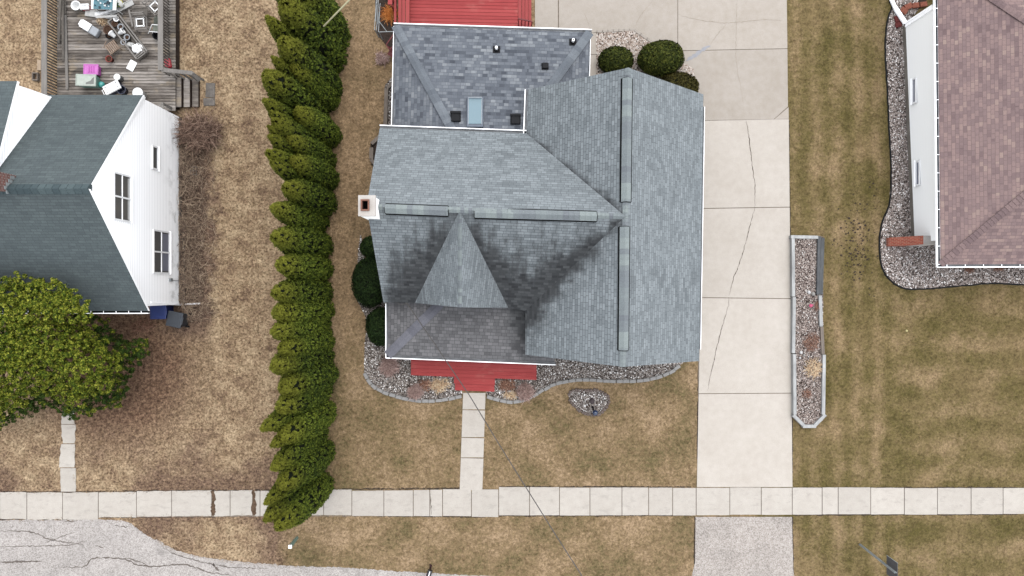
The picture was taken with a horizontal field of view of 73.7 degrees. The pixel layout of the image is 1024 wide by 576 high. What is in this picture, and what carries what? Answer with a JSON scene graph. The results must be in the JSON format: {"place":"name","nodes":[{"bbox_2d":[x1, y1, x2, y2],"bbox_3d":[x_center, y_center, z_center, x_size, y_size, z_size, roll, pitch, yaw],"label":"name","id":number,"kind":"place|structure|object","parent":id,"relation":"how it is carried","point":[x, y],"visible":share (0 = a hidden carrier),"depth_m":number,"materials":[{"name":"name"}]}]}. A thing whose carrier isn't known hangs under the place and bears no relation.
{"place":"outdoors","nodes":[
{"label":"outdoors","id":0,"kind":"place"},
{"bbox_2d":[59,411,75,491],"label":"garden path","id":1,"kind":"structure","parent":0,"point":[67,476],"depth_m":36.56,"materials":[{"name":"concrete"}]},
{"bbox_2d":[380,2,397,23],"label":"ornamental grass","id":2,"kind":"object","parent":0,"point":[388,15],"depth_m":36.40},
{"bbox_2d":[0,519,793,575],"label":"road","id":3,"kind":"structure","parent":0,"point":[87,547],"depth_m":36.59,"materials":[{"name":"asphalt"}]},
{"bbox_3d":[4.804,18.300,32.300,2.200,8.600,0.304,0,90,0],"label":"utility pole","id":4,"kind":"object","parent":3,"relation":"on","visible":0},
{"bbox_2d":[407,303,581,575],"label":"overhead wire","id":5,"kind":"object","parent":4,"relation":"attached to","point":[496,439],"visible":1,"depth_m":32.42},
{"bbox_2d":[460,393,485,489],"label":"front path","id":6,"kind":"structure","parent":0,"point":[471,469],"depth_m":36.56,"materials":[{"name":"concrete"}]},
{"bbox_2d":[0,0,1023,575],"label":"lawn","id":7,"kind":"structure","parent":0,"point":[844,98],"depth_m":36.60,"materials":[{"name":"plant"}]},
{"bbox_2d":[0,271,150,430],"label":"spreading conifer","id":8,"kind":"object","parent":7,"relation":"on","point":[22,355],"visible":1,"depth_m":31.36,"materials":[{"name":"green plant"}]},
{"bbox_2d":[0,81,198,313],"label":"house","id":9,"kind":"structure","parent":7,"relation":"on","point":[90,187],"depth_m":30.92,"materials":[{"name":"grey"}]},
{"bbox_2d":[113,171,132,222],"bbox_3d":[-17.673,-4.110,31.025,0.105,1.420,2.210,0,90,0],"label":"window","id":10,"kind":"structure","parent":9,"relation":"in","point":[122,183],"depth_m":30.99,"materials":[{"name":"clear glass"}]},
{"bbox_2d":[152,145,159,170],"bbox_3d":[-17.673,-6.450,33.875,0.105,0.620,1.230,0,90,0],"label":"window","id":11,"kind":"structure","parent":9,"relation":"in","point":[155,150],"depth_m":33.92,"materials":[{"name":"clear glass"}]},
{"bbox_2d":[153,229,171,274],"bbox_3d":[-17.673,-1.810,34.500,0.105,1.670,2.230,0,90,0],"label":"window","id":12,"kind":"structure","parent":9,"relation":"in","point":[162,240],"depth_m":34.58,"materials":[{"name":"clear glass"}]},
{"bbox_2d":[41,0,204,110],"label":"deck","id":13,"kind":"structure","parent":7,"relation":"on","point":[155,79],"depth_m":36.00,"materials":[{"name":"wood"}]},
{"bbox_2d":[61,0,63,59],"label":"plank","id":14,"kind":"object","parent":13,"relation":"on","point":[62,7],"visible":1,"depth_m":35.72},
{"bbox_2d":[57,0,61,42],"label":"plank","id":15,"kind":"object","parent":14,"relation":"on","point":[59,21],"visible":1,"depth_m":35.64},
{"bbox_2d":[64,15,68,89],"bbox_3d":[-23.460,-12.402,35.920,0.140,0.090,3.916,-1,90,0],"label":"plank","id":16,"kind":"object","parent":13,"relation":"on","point":[66,54],"visible":1,"depth_m":35.90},
{"bbox_2d":[75,74,100,87],"bbox_3d":[-22.124,-10.792,35.701,1.077,0.598,0.650,0,90,0],"label":"storage tote","id":17,"kind":"object","parent":13,"relation":"on","point":[88,80],"visible":1,"depth_m":35.42,"materials":[{"name":"green plastic"}]},
{"bbox_2d":[78,20,101,37],"bbox_3d":[-22.151,-13.618,35.809,1.079,0.342,0.456,31,90,0],"label":"storage tote","id":18,"kind":"object","parent":13,"relation":"on","point":[86,26],"visible":1,"depth_m":35.70,"materials":[{"name":"grey plastic"}]},
{"bbox_2d":[83,64,100,75],"bbox_3d":[-21.972,-11.403,35.791,0.795,0.419,0.582,0,90,0],"label":"storage tote","id":19,"kind":"object","parent":13,"relation":"on","point":[92,69],"visible":0.96,"depth_m":35.60,"materials":[{"name":"pink plastic"}]},
{"bbox_2d":[85,10,110,18],"bbox_3d":[-21.696,-14.380,35.856,1.452,0.082,0.340,7,90,0],"label":"resin panel","id":20,"kind":"object","parent":13,"relation":"on","point":[90,13],"visible":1,"depth_m":35.85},
{"bbox_2d":[95,12,109,15],"bbox_3d":[-21.101,-14.493,35.797,1.573,0.060,0.218,-13,90,0],"label":"resin panel","id":21,"kind":"object","parent":20,"relation":"on","point":[97,13],"visible":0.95,"depth_m":35.78,"materials":[{"name":"white plastic"}]},
{"bbox_2d":[109,0,133,14],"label":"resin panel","id":22,"kind":"object","parent":21,"relation":"on","point":[128,3],"visible":0.77,"depth_m":35.71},
{"bbox_2d":[91,0,122,14],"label":"patio table","id":23,"kind":"object","parent":13,"relation":"on","point":[114,4],"visible":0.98,"depth_m":35.28,"materials":[{"name":"white plastic"}]},
{"bbox_2d":[93,0,112,9],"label":"tray","id":24,"kind":"object","parent":23,"relation":"on","point":[104,4],"visible":1,"depth_m":35.23,"materials":[{"name":"blue plastic"}]},
{"bbox_2d":[102,40,121,55],"bbox_3d":[-21.003,-12.628,35.822,0.743,0.355,0.706,-36,90,0],"label":"slatted stool","id":25,"kind":"object","parent":13,"relation":"on","point":[113,48],"visible":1,"depth_m":35.66,"materials":[{"name":"brown wood"}]},
{"bbox_2d":[102,80,123,94],"bbox_3d":[-20.900,-10.430,35.761,0.967,0.478,0.480,-27,90,0],"label":"cooler","id":26,"kind":"object","parent":13,"relation":"on","point":[112,88],"visible":0.95,"depth_m":35.54,"materials":[{"name":"white plastic"}]},
{"bbox_2d":[108,13,148,59],"bbox_3d":[-20.083,-13.139,35.815,0.750,0.370,2.521,-38,90,0],"label":"wooden trough","id":27,"kind":"object","parent":13,"relation":"on","point":[138,55],"visible":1,"depth_m":35.66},
{"bbox_2d":[131,6,147,16],"bbox_3d":[-19.406,-14.440,35.575,0.823,0.100,0.510,4,90,0],"label":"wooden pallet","id":28,"kind":"object","parent":13,"relation":"on","point":[139,9],"visible":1,"depth_m":35.59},
{"bbox_2d":[129,11,151,32],"bbox_3d":[-19.332,-13.835,35.574,0.738,0.858,0.802,-3,90,0],"label":"metal chair","id":29,"kind":"object","parent":13,"relation":"on","point":[138,18],"visible":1,"depth_m":35.53,"materials":[{"name":"white plastic"}]},
{"bbox_2d":[128,316,160,336],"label":"brown weeds","id":30,"kind":"object","parent":7,"relation":"on","point":[148,326],"visible":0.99,"depth_m":36.52,"materials":[{"name":"orange plant"}]},
{"bbox_2d":[150,305,173,318],"bbox_3d":[-18.417,1.222,36.060,0.904,1.080,0.816,0,90,0],"label":"wheelie bin","id":31,"kind":"object","parent":7,"relation":"on","point":[159,312],"visible":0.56,"depth_m":35.53,"materials":[{"name":"blue plastic"}]},
{"bbox_2d":[166,311,191,327],"bbox_3d":[-17.581,1.646,36.085,0.850,1.030,0.800,12,90,0],"label":"wheelie bin","id":32,"kind":"object","parent":7,"relation":"on","point":[177,319],"visible":1,"depth_m":35.59,"materials":[{"name":"grey plastic"}]},
{"bbox_2d":[177,138,223,323],"bbox_3d":[-16.496,-3.053,36.213,2.509,0.773,10.608,0,90,0],"label":"dry brush","id":33,"kind":"object","parent":7,"relation":"on","point":[186,188],"visible":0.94,"depth_m":36.38,"materials":[{"name":"plant"}]},
{"bbox_2d":[172,106,231,161],"bbox_3d":[-16.524,-8.255,35.764,3.497,1.673,2.857,-15,90,0],"label":"bare shrub","id":34,"kind":"object","parent":7,"relation":"on","point":[200,134],"visible":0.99,"depth_m":35.91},
{"bbox_2d":[205,83,214,97],"bbox_3d":[-16.162,-10.594,36.580,0.500,0.070,0.780,2,90,0],"label":"stepping stone","id":35,"kind":"object","parent":7,"relation":"on","point":[210,91],"visible":1,"depth_m":36.55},
{"bbox_2d":[266,124,285,137],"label":"arborvitae","id":36,"kind":"object","parent":7,"relation":"on","point":[272,129],"visible":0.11,"depth_m":29.93,"materials":[{"name":"green plant"}]},
{"bbox_2d":[261,98,294,119],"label":"arborvitae","id":37,"kind":"object","parent":7,"relation":"on","point":[269,104],"visible":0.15,"depth_m":30.36,"materials":[{"name":"green plant"}]},
{"bbox_2d":[259,409,297,432],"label":"arborvitae","id":38,"kind":"object","parent":7,"relation":"on","point":[275,421],"visible":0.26,"depth_m":30.23,"materials":[{"name":"green plant"}]},
{"bbox_2d":[264,14,294,42],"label":"arborvitae","id":39,"kind":"object","parent":7,"relation":"on","point":[277,28],"visible":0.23,"depth_m":30.02,"materials":[{"name":"green plant"}]},
{"bbox_2d":[264,148,295,167],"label":"arborvitae","id":40,"kind":"object","parent":7,"relation":"on","point":[277,154],"visible":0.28,"depth_m":30.05,"materials":[{"name":"green plant"}]},
{"bbox_2d":[269,434,291,448],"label":"arborvitae","id":41,"kind":"object","parent":7,"relation":"on","point":[276,443],"visible":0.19,"depth_m":30.07,"materials":[{"name":"green plant"}]},
{"bbox_2d":[267,133,296,154],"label":"arborvitae","id":42,"kind":"object","parent":7,"relation":"on","point":[277,141],"visible":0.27,"depth_m":30.43,"materials":[{"name":"green plant"}]},
{"bbox_2d":[270,55,293,75],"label":"arborvitae","id":43,"kind":"object","parent":7,"relation":"on","point":[280,64],"visible":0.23,"depth_m":30.42,"materials":[{"name":"green plant"}]},
{"bbox_2d":[269,109,295,121],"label":"arborvitae","id":44,"kind":"object","parent":7,"relation":"on","point":[276,113],"visible":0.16,"depth_m":30.11,"materials":[{"name":"green plant"}]},
{"bbox_2d":[263,482,302,505],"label":"arborvitae","id":45,"kind":"object","parent":7,"relation":"on","point":[274,495],"visible":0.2,"depth_m":30.34,"materials":[{"name":"green plant"}]},
{"bbox_2d":[269,159,303,181],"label":"arborvitae","id":46,"kind":"object","parent":7,"relation":"on","point":[285,171],"visible":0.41,"depth_m":30.83,"materials":[{"name":"green plant"}]},
{"bbox_2d":[262,473,324,523],"bbox_3d":[-10.589,10.035,33.029,1.482,7.489,1.468,-2,90,0],"label":"arborvitae","id":47,"kind":"object","parent":7,"relation":"on","point":[273,511],"visible":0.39,"depth_m":30.57,"materials":[{"name":"green plant"}]},
{"bbox_2d":[260,68,330,117],"bbox_3d":[-10.578,-9.162,32.906,2.123,7.721,2.125,41,90,0],"label":"arborvitae","id":48,"kind":"object","parent":7,"relation":"on","point":[285,88],"visible":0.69,"depth_m":31.04,"materials":[{"name":"green plant"}]},
{"bbox_2d":[268,200,330,233],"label":"arborvitae","id":49,"kind":"object","parent":7,"relation":"on","point":[286,212],"visible":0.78,"depth_m":31.77,"materials":[{"name":"green plant"}]},
{"bbox_2d":[270,429,329,471],"bbox_3d":[-10.362,7.768,33.079,1.509,7.406,1.475,-11,90,0],"label":"arborvitae","id":50,"kind":"object","parent":7,"relation":"on","point":[287,457],"visible":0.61,"depth_m":31.45,"materials":[{"name":"green plant"}]},
{"bbox_2d":[269,317,331,340],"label":"arborvitae","id":51,"kind":"object","parent":7,"relation":"on","point":[280,330],"visible":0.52,"depth_m":31.18,"materials":[{"name":"green plant"}]},
{"bbox_2d":[270,116,331,149],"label":"arborvitae","id":52,"kind":"object","parent":7,"relation":"on","point":[284,127],"visible":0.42,"depth_m":30.72,"materials":[{"name":"green plant"}]},
{"bbox_2d":[269,224,333,257],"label":"arborvitae","id":53,"kind":"object","parent":7,"relation":"on","point":[286,239],"visible":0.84,"depth_m":31.83,"materials":[{"name":"green plant"}]},
{"bbox_2d":[270,278,333,303],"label":"arborvitae","id":54,"kind":"object","parent":7,"relation":"on","point":[293,290],"visible":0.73,"depth_m":31.80,"materials":[{"name":"green plant"}]},
{"bbox_2d":[269,347,334,375],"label":"arborvitae","id":55,"kind":"object","parent":7,"relation":"on","point":[282,365],"visible":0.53,"depth_m":31.29,"materials":[{"name":"green plant"}]},
{"bbox_2d":[271,299,335,323],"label":"arborvitae","id":56,"kind":"object","parent":7,"relation":"on","point":[286,312],"visible":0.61,"depth_m":31.80,"materials":[{"name":"green plant"}]},
{"bbox_2d":[273,472,334,531],"bbox_3d":[-10.238,10.466,33.206,1.897,7.095,1.896,-5,90,0],"label":"arborvitae","id":57,"kind":"object","parent":7,"relation":"on","point":[307,505],"visible":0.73,"depth_m":32.51,"materials":[{"name":"green plant"}]},
{"bbox_2d":[274,386,333,415],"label":"arborvitae","id":58,"kind":"object","parent":7,"relation":"on","point":[291,405],"visible":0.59,"depth_m":31.68,"materials":[{"name":"green plant"}]},
{"bbox_2d":[274,253,334,281],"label":"arborvitae","id":59,"kind":"object","parent":7,"relation":"on","point":[301,265],"visible":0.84,"depth_m":32.05,"materials":[{"name":"green plant"}]},
{"bbox_2d":[275,439,336,490],"bbox_3d":[-10.172,8.742,33.255,1.896,6.990,1.897,-9,90,0],"label":"arborvitae","id":60,"kind":"object","parent":7,"relation":"on","point":[311,467],"visible":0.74,"depth_m":32.39,"materials":[{"name":"green plant"}]},
{"bbox_2d":[276,328,335,356],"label":"arborvitae","id":61,"kind":"object","parent":7,"relation":"on","point":[311,342],"visible":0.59,"depth_m":32.28,"materials":[{"name":"green plant"}]},
{"bbox_2d":[277,400,337,444],"bbox_3d":[-10.138,6.640,33.305,1.972,6.886,1.973,-4,90,0],"label":"arborvitae","id":62,"kind":"object","parent":7,"relation":"on","point":[313,423],"visible":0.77,"depth_m":32.35,"materials":[{"name":"green plant"}]},
{"bbox_2d":[277,359,339,397],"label":"arborvitae","id":63,"kind":"object","parent":7,"relation":"on","point":[322,378],"visible":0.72,"depth_m":32.18,"materials":[{"name":"green plant"}]},
{"bbox_2d":[281,178,337,216],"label":"arborvitae","id":64,"kind":"object","parent":7,"relation":"on","point":[314,195],"visible":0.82,"depth_m":32.51,"materials":[{"name":"green plant"}]},
{"bbox_2d":[276,35,343,99],"bbox_3d":[-9.943,-10.740,33.006,2.199,7.512,2.201,19,90,0],"label":"arborvitae","id":65,"kind":"object","parent":7,"relation":"on","point":[292,50],"visible":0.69,"depth_m":31.44,"materials":[{"name":"green plant"}]},
{"bbox_2d":[286,133,337,167],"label":"arborvitae","id":66,"kind":"object","parent":7,"relation":"on","point":[299,144],"visible":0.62,"depth_m":32.65,"materials":[{"name":"green plant"}]},
{"bbox_2d":[277,0,348,73],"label":"arborvitae","id":67,"kind":"object","parent":7,"relation":"on","point":[299,20],"visible":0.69,"depth_m":31.55,"materials":[{"name":"green plant"}]},
{"bbox_2d":[289,154,339,191],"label":"arborvitae","id":68,"kind":"object","parent":7,"relation":"on","point":[315,169],"visible":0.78,"depth_m":32.91,"materials":[{"name":"green plant"}]},
{"bbox_2d":[289,62,340,111],"bbox_3d":[-9.867,-10.081,33.686,1.759,6.058,1.715,41,90,0],"label":"arborvitae","id":69,"kind":"object","parent":7,"relation":"on","point":[316,86],"visible":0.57,"depth_m":33.12,"materials":[{"name":"green plant"}]},
{"bbox_2d":[292,105,342,149],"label":"arborvitae","id":70,"kind":"object","parent":7,"relation":"on","point":[323,127],"visible":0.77,"depth_m":33.16,"materials":[{"name":"green plant"}]},
{"bbox_2d":[299,0,351,48],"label":"arborvitae","id":71,"kind":"object","parent":7,"relation":"on","point":[326,10],"visible":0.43,"depth_m":33.27,"materials":[{"name":"green plant"}]},
{"bbox_2d":[359,235,374,256],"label":"clipped shrub","id":72,"kind":"object","parent":7,"relation":"on","point":[366,247],"visible":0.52,"depth_m":35.63,"materials":[{"name":"green plant"}]},
{"bbox_2d":[369,136,377,164],"bbox_3d":[-7.304,-7.440,36.468,0.604,0.270,1.864,13,90,0],"label":"timber planter","id":73,"kind":"object","parent":7,"relation":"on","point":[373,142],"visible":0.69,"depth_m":36.34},
{"bbox_2d":[374,51,389,64],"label":"bare shrub","id":74,"kind":"object","parent":7,"relation":"on","point":[382,59],"visible":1,"depth_m":36.43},
{"bbox_2d":[383,81,391,124],"bbox_3d":[-6.661,-9.886,36.462,0.551,0.280,2.612,12,90,0],"label":"timber planter","id":75,"kind":"object","parent":7,"relation":"on","point":[386,99],"visible":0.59,"depth_m":36.32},
{"bbox_2d":[386,0,532,57],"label":"deck","id":76,"kind":"structure","parent":7,"relation":"on","point":[484,12],"depth_m":36.10,"materials":[{"name":"wood"}]},
{"bbox_2d":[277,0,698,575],"bbox_3d":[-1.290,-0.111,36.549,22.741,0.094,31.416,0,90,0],"label":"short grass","id":77,"kind":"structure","parent":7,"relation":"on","point":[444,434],"depth_m":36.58,"materials":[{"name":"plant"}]},
{"bbox_2d":[358,23,704,366],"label":"house","id":78,"kind":"structure","parent":7,"relation":"on","point":[534,195],"depth_m":31.46,"materials":[{"name":"grey"}]},
{"bbox_2d":[789,235,826,427],"bbox_3d":[15.789,2.314,36.438,1.898,0.330,10.247,0,90,0],"label":"timber planter","id":79,"kind":"object","parent":7,"relation":"on","point":[820,264],"visible":1,"depth_m":36.29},
{"bbox_2d":[832,177,877,296],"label":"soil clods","id":80,"kind":"object","parent":7,"relation":"on","point":[859,278],"visible":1,"depth_m":36.57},
{"bbox_2d":[859,543,897,575],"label":"street sign","id":81,"kind":"object","parent":7,"relation":"on","point":[891,565],"visible":1,"depth_m":33.89,"materials":[{"name":"metal"}]},
{"bbox_2d":[787,0,1023,575],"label":"mown grass","id":82,"kind":"structure","parent":7,"relation":"on","point":[893,460],"depth_m":36.58,"materials":[{"name":"plant"}]},
{"bbox_2d":[879,1,1023,289],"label":"lawn edging","id":83,"kind":"object","parent":7,"relation":"on","point":[891,188],"visible":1,"depth_m":36.53,"materials":[{"name":"black plastic"}]},
{"bbox_2d":[886,0,1023,267],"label":"house","id":84,"kind":"structure","parent":7,"relation":"on","point":[964,76],"depth_m":33.28,"materials":[{"name":"brown"}]},
{"bbox_2d":[910,77,916,104],"bbox_3d":[20.994,-10.306,35.695,0.105,0.420,1.385,0,90,0],"label":"window","id":85,"kind":"structure","parent":84,"relation":"in","point":[913,82],"depth_m":35.75,"materials":[{"name":"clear glass"}]},
{"bbox_2d":[914,160,919,186],"bbox_3d":[21.179,-6.010,35.695,0.105,0.420,1.385,0,90,0],"label":"window","id":86,"kind":"structure","parent":84,"relation":"in","point":[916,163],"depth_m":35.74,"materials":[{"name":"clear glass"}]},
{"bbox_2d":[0,486,1023,519],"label":"sidewalk","id":87,"kind":"structure","parent":0,"point":[516,501],"depth_m":36.56,"materials":[{"name":"concrete"}]},
{"bbox_2d":[569,390,607,414],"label":"gravel","id":88,"kind":"structure","parent":0,"point":[581,396],"depth_m":36.56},
{"bbox_2d":[596,30,694,78],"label":"gravel","id":89,"kind":"structure","parent":0,"point":[634,50],"depth_m":36.54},
{"bbox_2d":[535,0,788,119],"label":"patio","id":90,"kind":"structure","parent":0,"point":[736,55],"depth_m":36.57,"materials":[{"name":"concrete"}]},
{"bbox_2d":[358,0,1022,422],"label":"bed soil","id":91,"kind":"structure","parent":0,"point":[388,26],"depth_m":36.59,"materials":[{"name":"gravel"}]},
{"bbox_2d":[350,256,382,307],"bbox_3d":[-7.458,-0.315,35.831,2.050,1.729,2.784,0,90,0],"label":"clipped shrub","id":92,"kind":"object","parent":91,"relation":"on","point":[368,293],"visible":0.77,"depth_m":35.33,"materials":[{"name":"green plant"}]},
{"bbox_2d":[365,307,384,345],"bbox_3d":[-6.888,2.029,35.938,1.783,1.463,2.118,0,90,0],"label":"clipped shrub","id":93,"kind":"object","parent":91,"relation":"on","point":[375,325],"visible":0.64,"depth_m":35.49,"materials":[{"name":"green plant"}]},
{"bbox_2d":[374,0,392,39],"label":"wire fence","id":94,"kind":"object","parent":91,"relation":"on","point":[378,17],"visible":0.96,"depth_m":35.59,"materials":[{"name":"metal"}]},
{"bbox_2d":[384,78,391,124],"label":"gravel","id":95,"kind":"structure","parent":91,"relation":"on","point":[390,96],"depth_m":36.52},
{"bbox_2d":[427,376,451,393],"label":"withered perennial","id":96,"kind":"object","parent":91,"relation":"on","point":[440,387],"visible":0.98,"depth_m":36.48,"materials":[{"name":"plant"}]},
{"bbox_2d":[357,235,682,399],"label":"gravel","id":97,"kind":"structure","parent":91,"relation":"on","point":[617,374],"depth_m":36.56,"materials":[{"name":"gravel"}]},
{"bbox_2d":[377,357,399,379],"bbox_3d":[-6.484,4.227,36.098,1.408,1.004,1.461,0,90,0],"label":"bare shrub","id":98,"kind":"object","parent":97,"relation":"on","point":[389,367],"visible":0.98,"depth_m":36.06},
{"bbox_2d":[406,382,423,400],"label":"bare shrub","id":99,"kind":"object","parent":97,"relation":"on","point":[415,392],"visible":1,"depth_m":36.12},
{"bbox_2d":[416,377,431,391],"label":"withered perennial","id":100,"kind":"object","parent":97,"relation":"on","point":[422,382],"visible":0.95,"depth_m":36.50,"materials":[{"name":"orange plant"}]},
{"bbox_2d":[411,359,536,391],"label":"porch deck","id":101,"kind":"structure","parent":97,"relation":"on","point":[475,376],"depth_m":36.15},
{"bbox_2d":[497,379,516,392],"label":"withered perennial","id":102,"kind":"object","parent":97,"relation":"on","point":[503,385],"visible":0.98,"depth_m":36.49,"materials":[{"name":"orange plant"}]},
{"bbox_2d":[515,380,536,402],"bbox_3d":[0.738,5.554,36.163,1.343,0.875,1.292,41,90,0],"label":"bare shrub","id":103,"kind":"object","parent":97,"relation":"on","point":[525,391],"visible":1,"depth_m":36.12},
{"bbox_2d":[597,45,633,72],"bbox_3d":[5.480,-12.037,36.036,1.939,1.309,1.560,0,90,0],"label":"clipped shrub","id":104,"kind":"object","parent":91,"relation":"on","point":[612,58],"visible":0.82,"depth_m":35.69,"materials":[{"name":"green plant"}]},
{"bbox_2d":[637,39,684,76],"bbox_3d":[7.852,-12.121,35.885,2.558,1.618,1.970,0,90,0],"label":"clipped shrub","id":105,"kind":"object","parent":91,"relation":"on","point":[660,58],"visible":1,"depth_m":35.47,"materials":[{"name":"green plant"}]},
{"bbox_2d":[661,71,699,91],"bbox_3d":[8.765,-10.560,36.103,2.357,1.147,1.889,0,90,0],"label":"clipped shrub","id":106,"kind":"object","parent":91,"relation":"on","point":[687,80],"visible":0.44,"depth_m":35.74,"materials":[{"name":"green plant"}]},
{"bbox_2d":[795,236,823,423],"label":"gravel","id":107,"kind":"structure","parent":91,"relation":"on","point":[804,329],"depth_m":36.40,"materials":[{"name":"gravel"}]},
{"bbox_2d":[801,331,820,351],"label":"withered perennial","id":108,"kind":"object","parent":107,"relation":"on","point":[810,336],"visible":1,"depth_m":36.34,"materials":[{"name":"orange plant"}]},
{"bbox_2d":[804,357,821,380],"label":"withered perennial","id":109,"kind":"object","parent":107,"relation":"on","point":[818,369],"visible":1,"depth_m":36.30,"materials":[{"name":"plant"}]},
{"bbox_2d":[880,0,1023,288],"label":"gravel","id":110,"kind":"structure","parent":91,"relation":"on","point":[926,283],"depth_m":36.56,"materials":[{"name":"gravel"}]},
{"bbox_2d":[693,119,793,571],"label":"driveway","id":111,"kind":"structure","parent":0,"point":[744,434],"depth_m":36.56,"materials":[{"name":"concrete"}]},
{"bbox_2d":[694,517,792,575],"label":"driveway apron","id":112,"kind":"object","parent":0,"point":[743,546],"visible":1,"depth_m":36.57,"materials":[{"name":"concrete"}]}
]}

